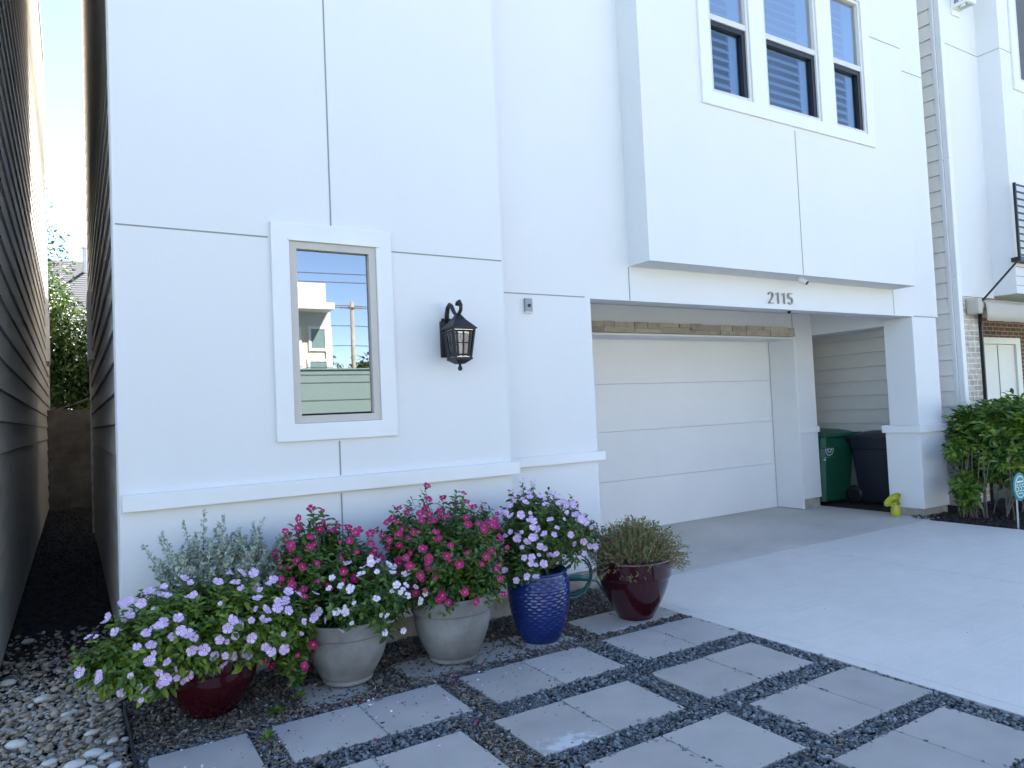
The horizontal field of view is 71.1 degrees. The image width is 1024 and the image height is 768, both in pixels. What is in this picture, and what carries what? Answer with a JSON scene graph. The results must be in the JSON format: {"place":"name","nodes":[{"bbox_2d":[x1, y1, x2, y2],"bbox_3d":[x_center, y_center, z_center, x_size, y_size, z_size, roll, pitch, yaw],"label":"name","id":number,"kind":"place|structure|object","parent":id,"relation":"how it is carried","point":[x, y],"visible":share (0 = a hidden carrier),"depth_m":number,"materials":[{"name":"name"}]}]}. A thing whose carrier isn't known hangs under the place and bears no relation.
{"place":"outdoors","nodes":[
{"label":"outdoors","id":0,"kind":"place"},
{"bbox_2d":[40,0,86,260],"label":"sky","id":1,"kind":"structure","parent":0,"point":[61,23],"materials":[{"name":"white"}]},
{"bbox_2d":[47,247,86,359],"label":"house","id":2,"kind":"structure","parent":0,"point":[79,286],"depth_m":22.35,"materials":[{"name":"white"}]},
{"bbox_2d":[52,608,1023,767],"bbox_3d":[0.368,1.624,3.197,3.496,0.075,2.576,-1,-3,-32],"label":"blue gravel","id":3,"kind":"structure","parent":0,"point":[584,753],"depth_m":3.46,"materials":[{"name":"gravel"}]},
{"bbox_2d":[140,509,293,617],"bbox_3d":[-1.633,1.005,4.004,0.770,0.611,0.337,-1,-3,-32],"label":"silver shrub","id":4,"kind":"object","parent":3,"relation":"on","point":[203,566],"visible":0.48,"depth_m":3.95,"materials":[{"name":"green plant"}]},
{"bbox_2d":[257,728,275,742],"bbox_3d":[-1.150,1.652,3.358,0.086,0.039,0.103,-3,-2,6],"label":"seedling","id":5,"kind":"object","parent":3,"relation":"on","point":[268,733],"visible":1,"depth_m":3.37,"materials":[{"name":"green plant"}]},
{"bbox_2d":[267,704,287,714],"bbox_3d":[-1.212,1.675,3.684,0.113,0.037,0.117,-1,-3,-32],"label":"seedling","id":6,"kind":"object","parent":3,"relation":"on","point":[277,708],"visible":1,"depth_m":3.69,"materials":[{"name":"green plant"}]},
{"bbox_2d":[294,689,305,697],"bbox_3d":[-1.146,1.679,3.873,0.082,0.033,0.078,-1,-3,-32],"label":"seedling","id":7,"kind":"object","parent":3,"relation":"on","point":[301,693],"visible":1,"depth_m":3.87,"materials":[{"name":"green plant"}]},
{"bbox_2d":[265,637,628,740],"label":"fallen petals","id":8,"kind":"object","parent":3,"relation":"on","point":[477,720],"visible":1,"depth_m":3.74,"materials":[{"name":"plant"}]},
{"bbox_2d":[600,506,939,591],"bbox_3d":[2.438,1.808,8.209,5.040,0.202,2.163,-1,-3,-32],"label":"garage apron","id":9,"kind":"object","parent":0,"point":[721,540],"visible":0.29,"depth_m":8.22,"materials":[{"name":"concrete"}]},
{"bbox_2d":[884,493,900,515],"bbox_3d":[4.683,1.490,8.810,0.280,0.280,0.155,-1,-3,-32],"label":"plastic jug","id":10,"kind":"object","parent":9,"relation":"on","point":[892,501],"visible":1,"depth_m":8.83,"materials":[{"name":"yellow plastic"}]},
{"bbox_2d":[573,482,1013,603],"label":"ground","id":11,"kind":"structure","parent":0,"point":[1002,494],"depth_m":11.17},
{"bbox_2d":[0,0,49,665],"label":"neighbour house","id":12,"kind":"structure","parent":11,"relation":"on","point":[24,373],"depth_m":7.42,"materials":[{"name":"grey paint"}]},
{"bbox_2d":[46,188,75,299],"bbox_3d":[-13.099,-1.371,16.924,4.750,8.232,3.798,-2,-2,-16],"label":"tall tree","id":13,"kind":"object","parent":11,"relation":"on","point":[54,250],"visible":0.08,"depth_m":18.35,"materials":[{"name":"green plant"}]},
{"bbox_2d":[0,506,130,767],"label":"pebble bed","id":14,"kind":"object","parent":11,"relation":"on","point":[104,596],"visible":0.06,"depth_m":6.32,"materials":[{"name":"grey gravel"}]},
{"bbox_2d":[21,638,34,644],"bbox_3d":[-3.476,1.849,5.149,0.084,0.041,0.058,-1,-3,-42],"label":"white pebble","id":15,"kind":"object","parent":14,"relation":"on","point":[27,641],"visible":1,"depth_m":5.13,"materials":[{"name":"grey stone"}]},
{"bbox_2d":[0,625,132,767],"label":"river pebbles","id":16,"kind":"object","parent":14,"relation":"on","point":[35,727],"visible":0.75,"depth_m":3.81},
{"bbox_2d":[0,679,16,686],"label":"white pebble","id":17,"kind":"object","parent":16,"relation":"on","point":[7,682],"visible":1,"depth_m":4.29,"materials":[{"name":"white stone"}]},
{"bbox_2d":[4,739,27,749],"bbox_3d":[-2.388,1.735,3.451,0.097,0.046,0.067,-1,-3,-32],"label":"white pebble","id":18,"kind":"object","parent":16,"relation":"on","point":[14,744],"visible":1,"depth_m":3.43,"materials":[{"name":"white stone"}]},
{"bbox_2d":[34,694,50,702],"bbox_3d":[-2.634,1.767,4.025,0.062,0.040,0.092,-3,-2,8],"label":"white pebble","id":19,"kind":"object","parent":16,"relation":"on","point":[39,699],"visible":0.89,"depth_m":4.00,"materials":[{"name":"white stone"}]},
{"bbox_2d":[41,758,57,766],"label":"white pebble","id":20,"kind":"object","parent":16,"relation":"on","point":[48,762],"visible":1,"depth_m":3.23,"materials":[{"name":"white stone"}]},
{"bbox_2d":[61,711,73,716],"bbox_3d":[-2.349,1.746,3.788,0.061,0.028,0.044,-1,-3,-32],"label":"white pebble","id":21,"kind":"object","parent":16,"relation":"on","point":[67,713],"visible":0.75,"depth_m":3.78,"materials":[{"name":"white stone"}]},
{"bbox_2d":[63,759,85,767],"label":"white pebble","id":22,"kind":"object","parent":16,"relation":"on","point":[78,763],"visible":0.99,"depth_m":3.20,"materials":[{"name":"white stone"}]},
{"bbox_2d":[82,764,97,767],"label":"white pebble","id":23,"kind":"object","parent":16,"relation":"on","point":[90,766],"visible":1,"depth_m":3.16,"materials":[{"name":"white stone"}]},
{"bbox_2d":[84,729,98,736],"bbox_3d":[-2.080,1.725,3.546,0.068,0.028,0.054,-1,-3,-32],"label":"white pebble","id":24,"kind":"object","parent":16,"relation":"on","point":[91,732],"visible":0.95,"depth_m":3.53,"materials":[{"name":"white stone"}]},
{"bbox_2d":[83,747,104,758],"bbox_3d":[-1.936,1.709,3.318,0.091,0.044,0.070,-1,-3,-32],"label":"white pebble","id":25,"kind":"object","parent":16,"relation":"on","point":[94,753],"visible":0.92,"depth_m":3.30,"materials":[{"name":"white stone"}]},
{"bbox_2d":[98,752,113,760],"bbox_3d":[-1.860,1.705,3.283,0.063,0.028,0.057,-1,-3,-32],"label":"white pebble","id":26,"kind":"object","parent":16,"relation":"on","point":[103,756],"visible":0.99,"depth_m":3.27,"materials":[{"name":"white stone"}]},
{"bbox_2d":[106,737,117,744],"bbox_3d":[-1.916,1.713,3.437,0.053,0.031,0.045,-1,-3,-32],"label":"white pebble","id":27,"kind":"object","parent":16,"relation":"on","point":[113,739],"visible":0.99,"depth_m":3.43,"materials":[{"name":"white stone"}]},
{"bbox_2d":[107,761,121,767],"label":"white pebble","id":28,"kind":"object","parent":16,"relation":"on","point":[117,764],"visible":1,"depth_m":3.17,"materials":[{"name":"white stone"}]},
{"bbox_2d":[48,271,89,410],"bbox_3d":[-10.684,-0.087,16.921,3.945,5.461,3.375,-3,-2,15],"label":"garden tree","id":29,"kind":"object","parent":11,"relation":"on","point":[69,380],"visible":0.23,"depth_m":16.13,"materials":[{"name":"green plant"}]},
{"bbox_2d":[123,701,136,767],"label":"landscape edging","id":30,"kind":"object","parent":11,"relation":"on","point":[129,735],"visible":0.79,"depth_m":3.48,"materials":[{"name":"black metal"}]},
{"bbox_2d":[81,0,949,701],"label":"townhouse","id":31,"kind":"structure","parent":11,"relation":"on","point":[307,220],"depth_m":5.78,"materials":[{"name":"white paint"}]},
{"bbox_2d":[47,409,91,509],"bbox_3d":[-7.766,1.448,14.801,3.066,1.941,0.076,-1,-3,-32],"label":"wood fence","id":32,"kind":"object","parent":31,"relation":"attached to","point":[69,457],"visible":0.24,"depth_m":14.16,"materials":[{"name":"brown wood"}]},
{"bbox_2d":[54,397,89,411],"bbox_3d":[-8.698,0.347,14.499,1.174,0.477,0.040,-1,-3,-32],"label":"wooden pole","id":33,"kind":"object","parent":32,"relation":"on","point":[75,403],"visible":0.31,"depth_m":14.41,"materials":[{"name":"brown wood"}]},
{"bbox_2d":[270,221,397,442],"bbox_3d":[-1.275,-0.354,4.931,1.000,1.600,0.554,-1,-3,-32],"label":"window","id":34,"kind":"structure","parent":31,"relation":"in","point":[334,339],"depth_m":4.87,"materials":[{"name":"glass"}]},
{"bbox_2d":[439,299,476,370],"bbox_3d":[-0.396,-0.335,5.009,0.192,0.493,0.295,-1,-3,-32],"label":"wall lantern","id":35,"kind":"object","parent":31,"relation":"attached to","point":[457,324],"depth_m":4.94,"materials":[{"name":"black metal"}]},
{"bbox_2d":[524,298,533,312],"bbox_3d":[0.135,-0.638,5.834,0.078,0.119,0.038,-1,-3,-32],"label":"keypad","id":36,"kind":"object","parent":31,"relation":"attached to","point":[528,307],"visible":1,"depth_m":5.82,"materials":[{"name":"grey plastic"}]},
{"bbox_2d":[592,339,777,534],"bbox_3d":[1.730,0.592,8.918,4.540,2.339,0.045,-1,-3,-32],"label":"garage door","id":37,"kind":"structure","parent":31,"relation":"in","point":[685,432],"depth_m":9.17,"materials":[{"name":"paint"}]},
{"bbox_2d":[708,0,751,101],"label":"window","id":38,"kind":"structure","parent":31,"relation":"in","point":[728,18],"depth_m":7.02,"materials":[{"name":"white"}]},
{"bbox_2d":[762,0,820,120],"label":"window","id":39,"kind":"structure","parent":31,"relation":"in","point":[789,25],"depth_m":7.52,"materials":[{"name":"white"}]},
{"bbox_2d":[797,277,808,284],"bbox_3d":[3.014,-1.066,7.428,0.062,0.091,0.116,0,-3,-44],"label":"security camera","id":40,"kind":"object","parent":31,"relation":"attached to","point":[801,280],"visible":1,"depth_m":7.41,"materials":[{"name":"white plastic"}]},
{"bbox_2d":[829,0,866,133],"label":"window","id":41,"kind":"structure","parent":31,"relation":"in","point":[844,14],"depth_m":8.01,"materials":[{"name":"white"}]},
{"bbox_2d":[125,602,1003,767],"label":"gravel bed","id":42,"kind":"object","parent":11,"relation":"on","point":[650,687],"depth_m":3.57,"materials":[{"name":"grey gravel"}]},
{"bbox_2d":[148,733,265,767],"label":"paving slab","id":43,"kind":"structure","parent":42,"relation":"on","point":[220,754],"depth_m":3.24,"materials":[{"name":"grey concrete"}]},
{"bbox_2d":[272,705,386,764],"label":"paving slab","id":44,"kind":"structure","parent":42,"relation":"on","point":[331,731],"depth_m":3.44,"materials":[{"name":"grey concrete"}]},
{"bbox_2d":[292,681,373,708],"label":"paving slab","id":45,"kind":"structure","parent":42,"relation":"on","point":[318,697],"depth_m":3.95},
{"bbox_2d":[341,758,379,767],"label":"paving slab","id":46,"kind":"structure","parent":42,"relation":"on","point":[369,763],"depth_m":3.10,"materials":[{"name":"grey concrete"}]},
{"bbox_2d":[125,588,614,739],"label":"brown gravel","id":47,"kind":"structure","parent":42,"relation":"on","point":[600,603],"depth_m":4.29,"materials":[{"name":"gravel"}]},
{"bbox_2d":[167,660,256,718],"bbox_3d":[-1.589,1.554,3.787,0.500,0.330,0.500,-1,-3,-32],"label":"flower pot","id":48,"kind":"object","parent":47,"relation":"on","point":[224,691],"visible":0.46,"depth_m":3.61,"materials":[{"name":"red ceramic"}]},
{"bbox_2d":[65,568,325,708],"bbox_3d":[-1.611,1.263,3.712,1.201,0.578,0.799,-1,-3,-32],"label":"lilac vinca","id":49,"kind":"object","parent":48,"relation":"in","point":[156,648],"visible":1,"depth_m":3.50,"materials":[{"name":"green plant"}]},
{"bbox_2d":[305,618,390,687],"bbox_3d":[-0.955,1.522,4.148,0.524,0.365,0.524,-1,-3,-32],"label":"flower pot","id":50,"kind":"object","parent":47,"relation":"on","point":[352,656],"visible":0.59,"depth_m":3.96,"materials":[{"name":"ceramic"}]},
{"bbox_2d":[262,504,384,690],"bbox_3d":[-1.125,1.188,4.196,0.822,0.975,0.560,-1,-3,-38],"label":"crimson vinca","id":51,"kind":"object","parent":50,"relation":"in","point":[309,564],"visible":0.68,"depth_m":4.08,"materials":[{"name":"green plant"}]},
{"bbox_2d":[313,555,427,643],"bbox_3d":[-0.833,1.220,4.109,0.635,0.485,0.628,-1,-3,-32],"label":"white vinca","id":52,"kind":"object","parent":50,"relation":"in","point":[380,598],"visible":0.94,"depth_m":3.97,"materials":[{"name":"green plant"}]},
{"bbox_2d":[561,553,603,598],"bbox_3d":[0.464,1.510,5.659,0.567,0.352,0.134,-1,-2,-27],"label":"garden hose","id":53,"kind":"object","parent":47,"relation":"on","point":[579,577],"visible":0.48,"depth_m":5.68,"materials":[{"name":"teal rubber"}]},
{"bbox_2d":[359,684,471,738],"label":"paving slab","id":54,"kind":"structure","parent":42,"relation":"on","point":[433,702],"depth_m":3.67,"materials":[{"name":"grey concrete"}]},
{"bbox_2d":[180,654,573,767],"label":"fallen petals","id":55,"kind":"object","parent":54,"relation":"on","point":[368,704],"visible":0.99,"depth_m":3.72,"materials":[{"name":"plant"}]},
{"bbox_2d":[391,656,469,683],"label":"paving slab","id":56,"kind":"structure","parent":42,"relation":"on","point":[405,667],"depth_m":4.27,"materials":[{"name":"grey concrete"}]},
{"bbox_2d":[410,593,492,664],"bbox_3d":[-0.369,1.490,4.445,0.530,0.400,0.530,-1,-3,-32],"label":"flower pot","id":57,"kind":"object","parent":56,"relation":"on","point":[457,635],"visible":0.71,"depth_m":4.25,"materials":[{"name":"ceramic"}]},
{"bbox_2d":[372,482,516,618],"bbox_3d":[-0.366,1.024,4.509,0.976,0.818,0.758,-1,-3,-32],"label":"crimson vinca","id":58,"kind":"object","parent":57,"relation":"in","point":[454,556],"visible":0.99,"depth_m":4.33,"materials":[{"name":"green plant"}]},
{"bbox_2d":[373,731,507,767],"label":"paving slab","id":59,"kind":"structure","parent":42,"relation":"on","point":[460,749],"depth_m":3.15,"materials":[{"name":"grey concrete"}]},
{"bbox_2d":[473,640,526,665],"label":"paving slab","id":60,"kind":"structure","parent":42,"relation":"on","point":[492,656],"depth_m":4.50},
{"bbox_2d":[460,662,563,708],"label":"paving slab","id":61,"kind":"structure","parent":42,"relation":"on","point":[526,680],"depth_m":3.98,"materials":[{"name":"grey concrete"}]},
{"bbox_2d":[503,633,577,652],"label":"paving slab","id":62,"kind":"structure","parent":42,"relation":"on","point":[516,638],"depth_m":4.67,"materials":[{"name":"grey concrete"}]},
{"bbox_2d":[507,564,569,645],"bbox_3d":[0.180,1.455,4.725,0.420,0.462,0.420,-1,-3,-32],"label":"flower pot","id":63,"kind":"object","parent":62,"relation":"on","point":[539,610],"visible":0.89,"depth_m":4.57,"materials":[{"name":"blue glaze"},{"name":"dark soil"}]},
{"bbox_2d":[494,478,605,590],"bbox_3d":[0.224,0.995,4.878,0.967,0.725,0.686,-1,-3,-32],"label":"lilac vinca","id":64,"kind":"object","parent":63,"relation":"in","point":[540,535],"visible":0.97,"depth_m":4.73,"materials":[{"name":"purple plant"}]},
{"bbox_2d":[494,701,615,756],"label":"paving slab","id":65,"kind":"structure","parent":42,"relation":"on","point":[540,731],"depth_m":3.37,"materials":[{"name":"grey concrete"}]},
{"bbox_2d":[522,646,624,684],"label":"paving slab","id":66,"kind":"structure","parent":42,"relation":"on","point":[581,662],"depth_m":4.21,"materials":[{"name":"grey concrete"}]},
{"bbox_2d":[569,613,637,636],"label":"paving slab","id":67,"kind":"structure","parent":42,"relation":"on","point":[599,624],"depth_m":4.98,"materials":[{"name":"grey concrete"}]},
{"bbox_2d":[561,681,684,731],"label":"paving slab","id":68,"kind":"structure","parent":42,"relation":"on","point":[620,706],"depth_m":3.60,"materials":[{"name":"grey concrete"}]},
{"bbox_2d":[607,607,679,626],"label":"paving slab","id":69,"kind":"structure","parent":42,"relation":"on","point":[662,612],"depth_m":5.13,"materials":[{"name":"grey concrete"}]},
{"bbox_2d":[595,552,671,620],"bbox_3d":[0.875,1.448,5.122,0.550,0.425,0.550,-1,-3,-32],"label":"flower pot","id":70,"kind":"object","parent":69,"relation":"on","point":[640,598],"visible":0.81,"depth_m":4.93,"materials":[{"name":"red ceramic"}]},
{"bbox_2d":[584,515,691,582],"bbox_3d":[0.911,1.154,5.147,0.922,0.440,0.692,-1,-3,-32],"label":"straggly plant","id":71,"kind":"object","parent":70,"relation":"in","point":[637,542],"visible":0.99,"depth_m":5.02,"materials":[{"name":"green plant"}]},
{"bbox_2d":[602,628,695,660],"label":"paving slab","id":72,"kind":"structure","parent":42,"relation":"on","point":[647,643],"depth_m":4.51,"materials":[{"name":"grey concrete"}]},
{"bbox_2d":[584,736,721,767],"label":"paving slab","id":73,"kind":"structure","parent":42,"relation":"on","point":[660,753],"depth_m":3.04,"materials":[{"name":"grey concrete"}]},
{"bbox_2d":[648,617,739,645],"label":"paving slab","id":74,"kind":"structure","parent":42,"relation":"on","point":[698,631],"depth_m":4.73,"materials":[{"name":"grey concrete"}]},
{"bbox_2d":[651,658,762,700],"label":"paving slab","id":75,"kind":"structure","parent":42,"relation":"on","point":[705,678],"depth_m":3.91,"materials":[{"name":"grey concrete"}]},
{"bbox_2d":[663,712,805,767],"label":"paving slab","id":76,"kind":"structure","parent":42,"relation":"on","point":[724,739],"depth_m":3.15,"materials":[{"name":"grey concrete"}]},
{"bbox_2d":[703,642,813,679],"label":"paving slab","id":77,"kind":"structure","parent":42,"relation":"on","point":[762,662],"depth_m":4.13,"materials":[{"name":"grey concrete"}]},
{"bbox_2d":[750,683,885,739],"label":"paving slab","id":78,"kind":"structure","parent":42,"relation":"on","point":[821,711],"depth_m":3.45,"materials":[{"name":"grey concrete"}]},
{"bbox_2d":[806,667,932,713],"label":"paving slab","id":79,"kind":"structure","parent":42,"relation":"on","point":[884,693],"depth_m":3.67,"materials":[{"name":"grey concrete"}]},
{"bbox_2d":[833,730,997,767],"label":"paving slab","id":80,"kind":"structure","parent":42,"relation":"on","point":[893,749],"depth_m":2.97,"materials":[{"name":"grey concrete"}]},
{"bbox_2d":[895,706,1023,767],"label":"paving slab","id":81,"kind":"structure","parent":42,"relation":"on","point":[995,744],"depth_m":3.12,"materials":[{"name":"grey concrete"}]},
{"bbox_2d":[812,0,1023,505],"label":"neighbour house","id":82,"kind":"structure","parent":11,"relation":"on","point":[972,66],"depth_m":10.03,"materials":[{"name":"paint"}]},
{"bbox_2d":[950,0,975,17],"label":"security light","id":83,"kind":"object","parent":82,"relation":"attached to","point":[956,8],"visible":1,"depth_m":9.92,"materials":[{"name":"white paint"}]},
{"bbox_2d":[984,337,1023,402],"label":"door","id":84,"kind":"structure","parent":82,"relation":"in","point":[1003,362],"depth_m":12.72,"materials":[{"name":"paint"}]},
{"bbox_2d":[1007,0,1023,93],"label":"window","id":85,"kind":"structure","parent":82,"relation":"in","point":[1015,7],"depth_m":10.24,"materials":[{"name":"white paint"}]},
{"bbox_2d":[820,498,1023,528],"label":"planting bed","id":86,"kind":"object","parent":11,"relation":"on","point":[863,505],"visible":0.19,"depth_m":9.77,"materials":[{"name":"soil"}]},
{"bbox_2d":[818,428,860,501],"bbox_3d":[4.480,1.177,10.443,0.770,1.052,0.851,-1,-3,-30],"label":"wheelie bin","id":87,"kind":"object","parent":86,"relation":"on","point":[835,455],"visible":0.46,"depth_m":10.11,"materials":[{"name":"green plastic"}]},
{"bbox_2d":[845,430,889,502],"bbox_3d":[5.219,1.144,9.925,0.645,1.012,1.008,-1,-3,-32],"label":"wheelie bin","id":88,"kind":"object","parent":86,"relation":"on","point":[869,451],"visible":0.6,"depth_m":9.87,"materials":[{"name":"black plastic"}]},
{"bbox_2d":[911,496,1023,529],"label":"mulch","id":89,"kind":"object","parent":86,"relation":"on","point":[997,521],"visible":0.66,"depth_m":8.51,"materials":[{"name":"brown soil"}]},
{"bbox_2d":[941,388,1023,519],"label":"hedge shrub","id":90,"kind":"object","parent":86,"relation":"on","point":[985,443],"visible":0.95,"depth_m":8.40,"materials":[{"name":"green plant"}]},
{"bbox_2d":[1013,472,1023,529],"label":"yard sign","id":91,"kind":"object","parent":86,"relation":"on","point":[1018,485],"visible":0.99,"depth_m":7.71,"materials":[{"name":"teal plastic"}]},
{"bbox_2d":[659,520,1023,717],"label":"driveway","id":92,"kind":"structure","parent":0,"point":[927,596],"depth_m":5.22,"materials":[{"name":"concrete"}]}
]}

